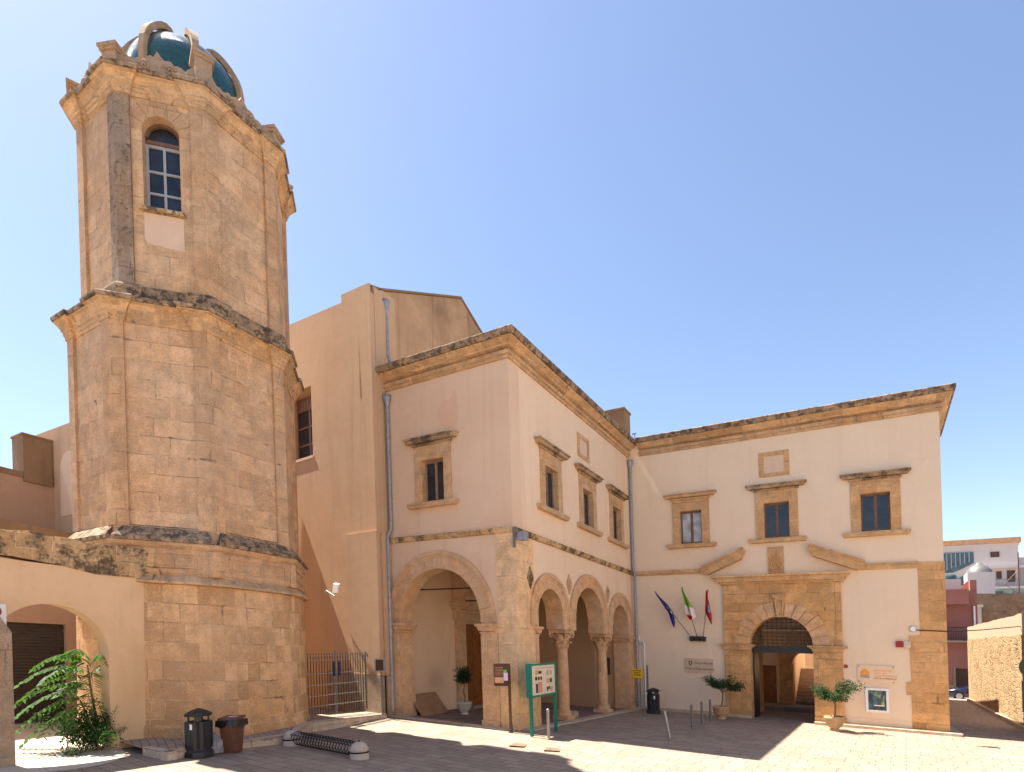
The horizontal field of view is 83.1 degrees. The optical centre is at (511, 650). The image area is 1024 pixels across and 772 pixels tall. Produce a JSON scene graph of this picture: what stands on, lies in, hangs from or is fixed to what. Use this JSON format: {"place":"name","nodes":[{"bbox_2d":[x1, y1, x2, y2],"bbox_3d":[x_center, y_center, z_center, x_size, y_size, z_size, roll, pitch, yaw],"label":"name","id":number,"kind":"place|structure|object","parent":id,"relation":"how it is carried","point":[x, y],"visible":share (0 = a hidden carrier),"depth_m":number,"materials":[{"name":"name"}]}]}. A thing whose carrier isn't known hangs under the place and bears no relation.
{"place":"outdoors","nodes":[
{"label":"outdoors","id":0,"kind":"place"},
{"bbox_2d":[0,722,124,771],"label":"apron pavement","id":1,"kind":"structure","parent":0,"point":[42,754],"depth_m":12.39,"materials":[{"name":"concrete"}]},
{"bbox_2d":[14,649,112,748],"bbox_3d":[-10.128,1.114,13.195,1.849,2.280,2.178,-2,0,32],"label":"tree of heaven","id":2,"kind":"object","parent":1,"relation":"on","point":[73,666],"visible":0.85,"depth_m":13.04,"materials":[{"name":"green plant"}]},
{"bbox_2d":[120,711,386,753],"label":"raised pavement","id":3,"kind":"structure","parent":0,"point":[170,743],"depth_m":14.25,"materials":[{"name":"beige stone"}]},
{"bbox_2d":[374,659,385,714],"bbox_3d":[-4.350,1.221,19.213,0.440,1.881,0.102,-2,0,32],"label":"notice board","id":4,"kind":"object","parent":3,"relation":"on","point":[380,665],"visible":1,"depth_m":19.20,"materials":[{"name":"paint"}]},
{"bbox_2d":[0,0,1023,556],"label":"sky","id":5,"kind":"structure","parent":0,"point":[699,212],"materials":[{"name":"blue"}]},
{"bbox_2d":[412,703,621,724],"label":"loggia pavement","id":6,"kind":"structure","parent":0,"point":[474,716],"depth_m":21.30,"materials":[{"name":"grey stone"}]},
{"bbox_2d":[413,692,448,715],"bbox_3d":[-2.995,1.942,20.874,0.640,0.760,1.470,-2,0,32],"label":"cardboard sheet","id":7,"kind":"object","parent":6,"relation":"on","point":[428,704],"visible":0.86,"depth_m":20.88,"materials":[{"name":"brown cardboard"}]},
{"bbox_2d":[452,665,473,714],"bbox_3d":[-1.769,1.430,21.196,0.852,1.827,0.801,-2,0,32],"label":"potted tree","id":8,"kind":"object","parent":6,"relation":"on","point":[464,706],"visible":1,"depth_m":21.02,"materials":[{"name":"green plant"}]},
{"bbox_2d":[15,699,1023,771],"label":"ground","id":9,"kind":"structure","parent":0,"point":[774,741],"depth_m":14.94,"materials":[{"name":"stone"}]},
{"bbox_2d":[0,617,15,766],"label":"gate pillar","id":10,"kind":"structure","parent":9,"relation":"on","point":[7,742],"depth_m":11.11,"materials":[{"name":"beige stone"}]},
{"bbox_2d":[0,423,74,711],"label":"terrace house","id":11,"kind":"structure","parent":9,"relation":"on","point":[35,486],"depth_m":18.36,"materials":[{"name":"paint"}]},
{"bbox_2d":[0,519,76,722],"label":"garage","id":12,"kind":"structure","parent":9,"relation":"on","point":[59,639],"depth_m":16.93,"materials":[{"name":"metal"}]},
{"bbox_2d":[0,529,148,748],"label":"garden wall","id":13,"kind":"structure","parent":9,"relation":"on","point":[98,588],"depth_m":13.14,"materials":[{"name":"yellow paint"}]},
{"bbox_2d":[0,604,6,624],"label":"no parking sign","id":14,"kind":"object","parent":13,"relation":"attached to","point":[3,611],"visible":0.76,"depth_m":11.58,"materials":[{"name":"white metal"}]},
{"bbox_2d":[28,697,126,755],"bbox_3d":[-9.603,1.716,12.820,1.765,1.338,1.823,-2,0,-30],"label":"bush","id":15,"kind":"object","parent":9,"relation":"on","point":[95,735],"visible":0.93,"depth_m":12.72,"materials":[{"name":"green plant"}]},
{"bbox_2d":[50,21,309,739],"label":"bell tower","id":16,"kind":"structure","parent":9,"relation":"on","point":[185,387],"depth_m":14.50,"materials":[{"name":"stone"}]},
{"bbox_2d":[138,124,185,218],"bbox_3d":[-8.742,-12.036,14.480,1.030,2.479,0.410,-2,0,-13],"label":"window","id":17,"kind":"structure","parent":16,"relation":"in","point":[162,142],"depth_m":14.62,"materials":[{"name":"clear glass"}]},
{"bbox_2d":[305,651,367,715],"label":"iron gate","id":18,"kind":"structure","parent":16,"relation":"attached to","point":[334,671],"depth_m":18.48,"materials":[{"name":"black metal"}]},
{"bbox_2d":[184,708,213,758],"bbox_3d":[-6.888,1.806,12.708,0.554,1.068,0.554,-2,0,21],"label":"litter bin","id":19,"kind":"object","parent":9,"relation":"on","point":[198,730],"visible":1,"depth_m":12.51,"materials":[{"name":"grey plastic"}]},
{"bbox_2d":[212,732,223,753],"bbox_3d":[-6.774,2.104,13.112,0.432,0.507,0.410,-2,0,32],"label":"rubbish sack","id":20,"kind":"object","parent":9,"relation":"on","point":[218,746],"visible":0.5,"depth_m":13.03,"materials":[{"name":"grey plastic"}]},
{"bbox_2d":[215,715,247,752],"bbox_3d":[-6.452,1.935,13.323,0.523,0.840,0.523,-2,0,3],"label":"trash can","id":21,"kind":"object","parent":9,"relation":"on","point":[231,727],"visible":1,"depth_m":13.16,"materials":[{"name":"brown plastic"}]},
{"bbox_2d":[143,713,386,760],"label":"kerb","id":22,"kind":"structure","parent":9,"relation":"on","point":[308,726],"depth_m":14.62,"materials":[{"name":"stone"}]},
{"bbox_2d":[282,728,369,759],"bbox_3d":[-4.503,2.232,13.822,2.954,0.596,0.452,-2,0,34],"label":"bicycle rack","id":23,"kind":"object","parent":9,"relation":"on","point":[359,750],"visible":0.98,"depth_m":13.67,"materials":[{"name":"metal"}]},
{"bbox_2d":[289,283,482,716],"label":"church","id":24,"kind":"structure","parent":9,"relation":"on","point":[349,344],"depth_m":20.85,"materials":[{"name":"paint"}]},
{"bbox_2d":[296,395,313,462],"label":"window","id":25,"kind":"structure","parent":24,"relation":"in","point":[304,409],"depth_m":23.09,"materials":[{"name":"brown wood"}]},
{"bbox_2d":[325,583,339,595],"bbox_3d":[-6.483,-2.168,20.787,1.150,0.458,0.180,-2,0,42],"label":"floodlight","id":26,"kind":"object","parent":24,"relation":"attached to","point":[335,589],"visible":1,"depth_m":20.47,"materials":[{"name":"white paint"}]},
{"bbox_2d":[493,663,512,732],"bbox_3d":[-0.248,1.403,17.057,0.590,2.020,0.140,-2,0,35],"label":"notice board","id":27,"kind":"object","parent":9,"relation":"on","point":[502,674],"visible":1,"depth_m":16.92,"materials":[{"name":"metal"}]},
{"bbox_2d":[376,324,637,729],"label":"loggia building","id":28,"kind":"structure","parent":9,"relation":"on","point":[494,436],"depth_m":19.55,"materials":[{"name":"paint"}]},
{"bbox_2d":[402,429,459,509],"bbox_3d":[-2.595,-5.866,19.018,2.200,2.434,0.490,-2,0,32],"label":"window","id":29,"kind":"structure","parent":28,"relation":"in","point":[432,452],"depth_m":19.09,"materials":[{"name":"stone"}]},
{"bbox_2d":[512,527,527,547],"bbox_3d":[0.257,-3.400,17.371,0.330,0.632,0.370,-2,0,32],"label":"floodlight","id":30,"kind":"object","parent":28,"relation":"attached to","point":[522,535],"visible":1,"depth_m":17.30,"materials":[{"name":"metal"}]},
{"bbox_2d":[534,436,570,520],"bbox_3d":[1.324,-5.725,19.601,0.490,2.393,2.200,-2,0,32],"label":"window","id":31,"kind":"structure","parent":28,"relation":"in","point":[551,457],"depth_m":19.67,"materials":[{"name":"stone"}]},
{"bbox_2d":[574,463,603,536],"bbox_3d":[2.895,-5.670,22.111,0.490,2.393,2.200,-2,0,32],"label":"window","id":32,"kind":"structure","parent":28,"relation":"in","point":[588,479],"depth_m":22.20,"materials":[{"name":"stone"}]},
{"bbox_2d":[607,658,609,674],"bbox_3d":[4.236,0.710,25.992,0.360,0.782,0.041,-2,0,32],"label":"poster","id":33,"kind":"object","parent":28,"relation":"attached to","point":[608,666],"visible":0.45,"depth_m":25.93,"materials":[{"name":"black paper"}]},
{"bbox_2d":[605,484,629,548],"bbox_3d":[4.445,-5.616,24.588,0.490,2.393,2.200,-2,0,32],"label":"window","id":34,"kind":"structure","parent":28,"relation":"in","point":[616,496],"depth_m":24.73,"materials":[{"name":"stone"}]},
{"bbox_2d":[391,708,640,730],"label":"kerb","id":35,"kind":"structure","parent":9,"relation":"on","point":[540,727],"depth_m":19.13,"materials":[{"name":"stone"}]},
{"bbox_2d":[508,743,526,746],"bbox_3d":[0.181,2.488,15.264,0.421,0.055,0.620,-2,0,15],"label":"drain cover","id":36,"kind":"object","parent":9,"relation":"on","point":[518,744],"visible":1,"depth_m":15.18,"materials":[{"name":"beige stone"}]},
{"bbox_2d":[525,662,557,736],"bbox_3d":[0.890,1.417,16.894,0.172,2.101,1.551,-2,0,32],"label":"map board","id":37,"kind":"object","parent":9,"relation":"on","point":[541,679],"visible":1,"depth_m":16.69,"materials":[{"name":"green paint"}]},
{"bbox_2d":[546,709,550,739],"bbox_3d":[1.003,2.053,15.921,0.120,0.880,0.117,-2,0,32],"label":"bollard","id":38,"kind":"object","parent":9,"relation":"on","point":[548,724],"visible":0.98,"depth_m":15.89,"materials":[{"name":"metal"}]},
{"bbox_2d":[543,747,559,750],"bbox_3d":[1.031,2.517,14.734,0.401,0.051,0.550,-2,0,12],"label":"drain cover","id":39,"kind":"object","parent":9,"relation":"on","point":[552,749],"visible":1,"depth_m":14.62,"materials":[{"name":"beige stone"}]},
{"bbox_2d":[633,669,642,708],"bbox_3d":[5.562,1.710,25.517,0.540,1.806,0.124,-2,0,32],"label":"yellow sign","id":40,"kind":"object","parent":9,"relation":"on","point":[637,673],"visible":1,"depth_m":25.48,"materials":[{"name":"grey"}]},
{"bbox_2d":[646,688,660,713],"bbox_3d":[5.840,2.079,23.867,0.554,1.068,0.554,-2,0,26],"label":"litter bin","id":41,"kind":"object","parent":9,"relation":"on","point":[653,703],"visible":1,"depth_m":23.67,"materials":[{"name":"grey plastic"}]},
{"bbox_2d":[663,710,671,738],"bbox_3d":[4.506,2.183,16.767,0.120,0.880,0.117,-13,-6,32],"label":"bollard","id":42,"kind":"object","parent":9,"relation":"on","point":[667,724],"visible":0.81,"depth_m":16.74,"materials":[{"name":"metal"}]},
{"bbox_2d":[690,704,693,729],"bbox_3d":[5.935,2.224,19.047,0.120,0.880,0.117,-2,0,32],"label":"bollard","id":43,"kind":"object","parent":9,"relation":"on","point":[691,711],"visible":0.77,"depth_m":19.01,"materials":[{"name":"metal"}]},
{"bbox_2d":[700,701,703,724],"bbox_3d":[6.714,2.252,20.424,0.120,0.880,0.117,-2,0,32],"label":"bollard","id":44,"kind":"object","parent":9,"relation":"on","point":[701,705],"visible":0.84,"depth_m":20.39,"materials":[{"name":"metal"}]},
{"bbox_2d":[660,707,752,718],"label":"kerb","id":45,"kind":"structure","parent":9,"relation":"on","point":[705,712],"depth_m":24.29,"materials":[{"name":"stone"}]},
{"bbox_2d":[709,699,711,721],"bbox_3d":[7.426,2.277,21.619,0.120,0.880,0.117,-2,0,32],"label":"bollard","id":46,"kind":"object","parent":9,"relation":"on","point":[710,712],"visible":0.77,"depth_m":21.59,"materials":[{"name":"metal"}]},
{"bbox_2d":[701,675,746,718],"bbox_3d":[8.345,1.794,22.621,1.794,1.791,1.661,-2,0,32],"label":"potted tree","id":47,"kind":"object","parent":9,"relation":"on","point":[721,711],"visible":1,"depth_m":22.45,"materials":[{"name":"green plant"}]},
{"bbox_2d":[605,383,955,731],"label":"convent wing","id":48,"kind":"structure","parent":9,"relation":"on","point":[823,525],"depth_m":22.31,"materials":[{"name":"beige paint"}]},
{"bbox_2d":[638,635,646,706],"bbox_3d":[5.818,0.914,25.759,0.305,3.216,0.071,-2,0,39],"label":"white conduit","id":49,"kind":"object","parent":48,"relation":"attached to","point":[644,670],"visible":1,"depth_m":25.66,"materials":[{"name":"paint"}]},
{"bbox_2d":[647,665,648,693],"bbox_3d":[6.032,1.645,25.649,0.055,1.954,0.055,-2,0,-36],"label":"conduit post","id":50,"kind":"object","parent":48,"relation":"attached to","point":[647,679],"visible":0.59,"depth_m":25.62,"materials":[{"name":"metal"}]},
{"bbox_2d":[663,489,716,548],"bbox_3d":[7.610,-5.512,24.588,2.200,2.434,0.490,-2,0,32],"label":"window","id":51,"kind":"structure","parent":48,"relation":"in","point":[690,510],"depth_m":24.64,"materials":[{"name":"beige stone"}]},
{"bbox_2d":[689,636,705,641],"bbox_3d":[7.852,-0.480,24.421,0.679,0.267,0.196,-2,0,32],"label":"flag bracket","id":52,"kind":"object","parent":48,"relation":"attached to","point":[695,638],"visible":1,"depth_m":24.33,"materials":[{"name":"black metal"}]},
{"bbox_2d":[655,591,689,634],"bbox_3d":[6.884,-1.516,24.679,1.483,2.052,0.244,-2,0,6],"label":"flag","id":53,"kind":"object","parent":52,"relation":"attached to","point":[669,610],"visible":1,"depth_m":24.68,"materials":[{"name":"fabric"}]},
{"bbox_2d":[681,587,696,635],"bbox_3d":[7.454,-1.583,24.244,0.751,2.167,0.241,-2,0,-13],"label":"flag","id":54,"kind":"object","parent":52,"relation":"attached to","point":[690,612],"visible":1,"depth_m":24.21,"materials":[{"name":"fabric"}]},
{"bbox_2d":[703,590,711,636],"bbox_3d":[8.109,-1.497,23.916,0.305,1.982,0.701,-2,0,3],"label":"flag","id":55,"kind":"object","parent":52,"relation":"attached to","point":[708,611],"visible":1,"depth_m":23.81,"materials":[{"name":"fabric"}]},
{"bbox_2d":[685,658,714,672],"bbox_3d":[7.951,0.651,24.479,1.246,0.677,0.032,-2,0,32],"label":"wall plaque","id":56,"kind":"object","parent":48,"relation":"attached to","point":[697,665],"depth_m":24.48,"materials":[{"name":"stone"}]},
{"bbox_2d":[745,479,806,543],"bbox_3d":[10.447,-5.415,22.819,2.200,2.434,0.490,-2,0,32],"label":"window","id":57,"kind":"structure","parent":48,"relation":"in","point":[776,503],"depth_m":22.86,"materials":[{"name":"beige stone"}]},
{"bbox_2d":[839,467,910,537],"bbox_3d":[13.250,-5.318,21.070,2.200,2.434,0.490,-2,0,32],"label":"window","id":58,"kind":"structure","parent":48,"relation":"in","point":[875,496],"depth_m":21.11,"materials":[{"name":"beige stone"}]},
{"bbox_2d":[857,665,895,683],"bbox_3d":[13.340,0.882,21.113,1.237,0.706,0.041,-2,0,32],"label":"wall sign","id":59,"kind":"object","parent":48,"relation":"attached to","point":[875,674],"visible":1,"depth_m":21.12,"materials":[{"name":"beige"}]},
{"bbox_2d":[865,688,889,712],"bbox_3d":[13.354,1.833,21.122,0.730,0.932,0.041,-2,0,32],"label":"poster","id":60,"kind":"object","parent":48,"relation":"attached to","point":[877,700],"visible":1,"depth_m":21.11,"materials":[{"name":"paper"}]},
{"bbox_2d":[896,641,902,646],"bbox_3d":[13.886,-0.216,20.709,0.210,0.235,0.111,-2,0,32],"label":"alarm box","id":61,"kind":"object","parent":48,"relation":"attached to","point":[899,643],"visible":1,"depth_m":20.67,"materials":[{"name":"red plastic"}]},
{"bbox_2d":[904,641,910,648],"bbox_3d":[14.088,-0.190,20.586,0.200,0.272,0.106,-2,0,32],"label":"alarm box","id":62,"kind":"object","parent":48,"relation":"attached to","point":[907,644],"visible":1,"depth_m":20.55,"materials":[{"name":"beige plastic"}]},
{"bbox_2d":[909,626,916,631],"bbox_3d":[14.229,-0.752,20.501,0.220,0.221,0.090,-2,0,32],"label":"bulkhead lamp","id":63,"kind":"object","parent":48,"relation":"attached to","point":[912,628],"visible":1,"depth_m":20.47,"materials":[{"name":"white paint"}]},
{"bbox_2d":[916,626,1020,631],"bbox_3d":[17.301,-0.783,21.215,6.191,0.181,0.828,-2,0,-22],"label":"overhead cable","id":64,"kind":"object","parent":48,"relation":"attached to","point":[967,630],"visible":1,"depth_m":20.48,"materials":[{"name":"black metal"}]},
{"bbox_2d":[762,628,814,713],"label":"courtyard building","id":65,"kind":"structure","parent":9,"relation":"on","point":[788,680],"depth_m":29.32,"materials":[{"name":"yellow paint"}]},
{"bbox_2d":[763,665,776,702],"bbox_3d":[13.099,1.766,29.740,1.000,2.059,0.100,-2,0,32],"label":"door","id":66,"kind":"structure","parent":65,"relation":"in","point":[769,671],"depth_m":29.60,"materials":[{"name":"brown wood"}]},
{"bbox_2d":[805,654,813,668],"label":"range","id":67,"kind":"structure","parent":65,"relation":"attached to","point":[808,661],"depth_m":39.27,"materials":[{"name":"yellow paint"}]},
{"bbox_2d":[809,678,865,730],"bbox_3d":[11.289,1.883,20.004,1.717,1.824,1.664,-2,0,32],"label":"potted tree","id":68,"kind":"object","parent":9,"relation":"on","point":[834,722],"visible":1,"depth_m":19.93,"materials":[{"name":"green plant"}]},
{"bbox_2d":[814,721,962,736],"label":"kerb","id":69,"kind":"structure","parent":9,"relation":"on","point":[954,732],"depth_m":20.46,"materials":[{"name":"stone"}]},
{"bbox_2d":[945,574,977,687],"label":"pink house","id":70,"kind":"structure","parent":9,"relation":"on","point":[961,609],"depth_m":44.47,"materials":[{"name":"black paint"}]},
{"bbox_2d":[958,576,963,585],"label":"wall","id":71,"kind":"structure","parent":70,"relation":"on","point":[962,578],"depth_m":87.05,"materials":[{"name":"white paint"}]},
{"bbox_2d":[956,668,968,686],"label":"garage door","id":72,"kind":"structure","parent":70,"relation":"in","point":[961,674],"depth_m":44.63,"materials":[{"name":"brown metal"}]},
{"bbox_2d":[964,562,994,593],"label":"white outhouse","id":73,"kind":"structure","parent":9,"relation":"on","point":[982,575],"depth_m":67.22,"materials":[{"name":"paint"}]},
{"bbox_2d":[943,537,1023,593],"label":"apartment block","id":74,"kind":"structure","parent":9,"relation":"on","point":[1002,559],"depth_m":85.01,"materials":[{"name":"paint"}]},
{"bbox_2d":[944,551,973,572],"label":"stair window","id":75,"kind":"structure","parent":74,"relation":"in","point":[954,561],"depth_m":87.33,"materials":[{"name":"blue glass"}]},
{"bbox_2d":[990,551,998,556],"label":"window","id":76,"kind":"structure","parent":74,"relation":"in","point":[992,554],"depth_m":85.02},
{"bbox_2d":[996,571,1001,578],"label":"window","id":77,"kind":"structure","parent":74,"relation":"in","point":[998,573],"depth_m":84.78,"materials":[{"name":"brown wood"}]},
{"bbox_2d":[995,589,1014,593],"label":"window","id":78,"kind":"structure","parent":74,"relation":"in","point":[1005,591],"depth_m":84.31,"materials":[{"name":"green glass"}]},
{"bbox_2d":[1007,570,1014,581],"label":"window","id":79,"kind":"structure","parent":74,"relation":"in","point":[1010,573],"depth_m":84.07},
{"bbox_2d":[970,745,998,746],"bbox_3d":[14.065,2.884,17.451,1.000,0.061,0.302,-2,0,36],"label":"drain cover","id":80,"kind":"object","parent":9,"relation":"on","point":[985,745],"visible":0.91,"depth_m":17.38,"materials":[{"name":"beige stone"}]},
{"bbox_2d":[966,698,1023,730],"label":"kerb","id":81,"kind":"structure","parent":9,"relation":"on","point":[1003,717],"depth_m":27.63,"materials":[{"name":"stone"}]},
{"bbox_2d":[967,613,1023,724],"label":"alley wall","id":82,"kind":"structure","parent":9,"relation":"on","point":[995,675],"depth_m":28.09,"materials":[{"name":"stone"}]},
{"bbox_2d":[977,594,1023,623],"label":"old masonry building","id":83,"kind":"structure","parent":9,"relation":"on","point":[991,607],"depth_m":57.92,"materials":[{"name":"stone"}]},
{"bbox_2d":[1019,658,1023,711],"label":"traffic sign","id":84,"kind":"object","parent":9,"relation":"on","point":[1021,666],"visible":1,"depth_m":15.29,"materials":[{"name":"metal"}]},
{"bbox_2d":[571,711,578,717],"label":"stone block","id":85,"kind":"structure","parent":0,"point":[576,713],"depth_m":21.26,"materials":[{"name":"stone"}]},
{"bbox_2d":[949,699,1023,741],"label":"alley pavement","id":86,"kind":"structure","parent":0,"point":[968,719],"depth_m":24.02,"materials":[{"name":"grey stone"}]},
{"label":"road","id":87,"kind":"structure","parent":0,"visible":0},
{"bbox_2d":[949,684,968,698],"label":"parked car","id":88,"kind":"object","parent":87,"relation":"on","point":[962,692],"visible":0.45,"depth_m":41.86,"materials":[{"name":"blue paint"}]}
]}

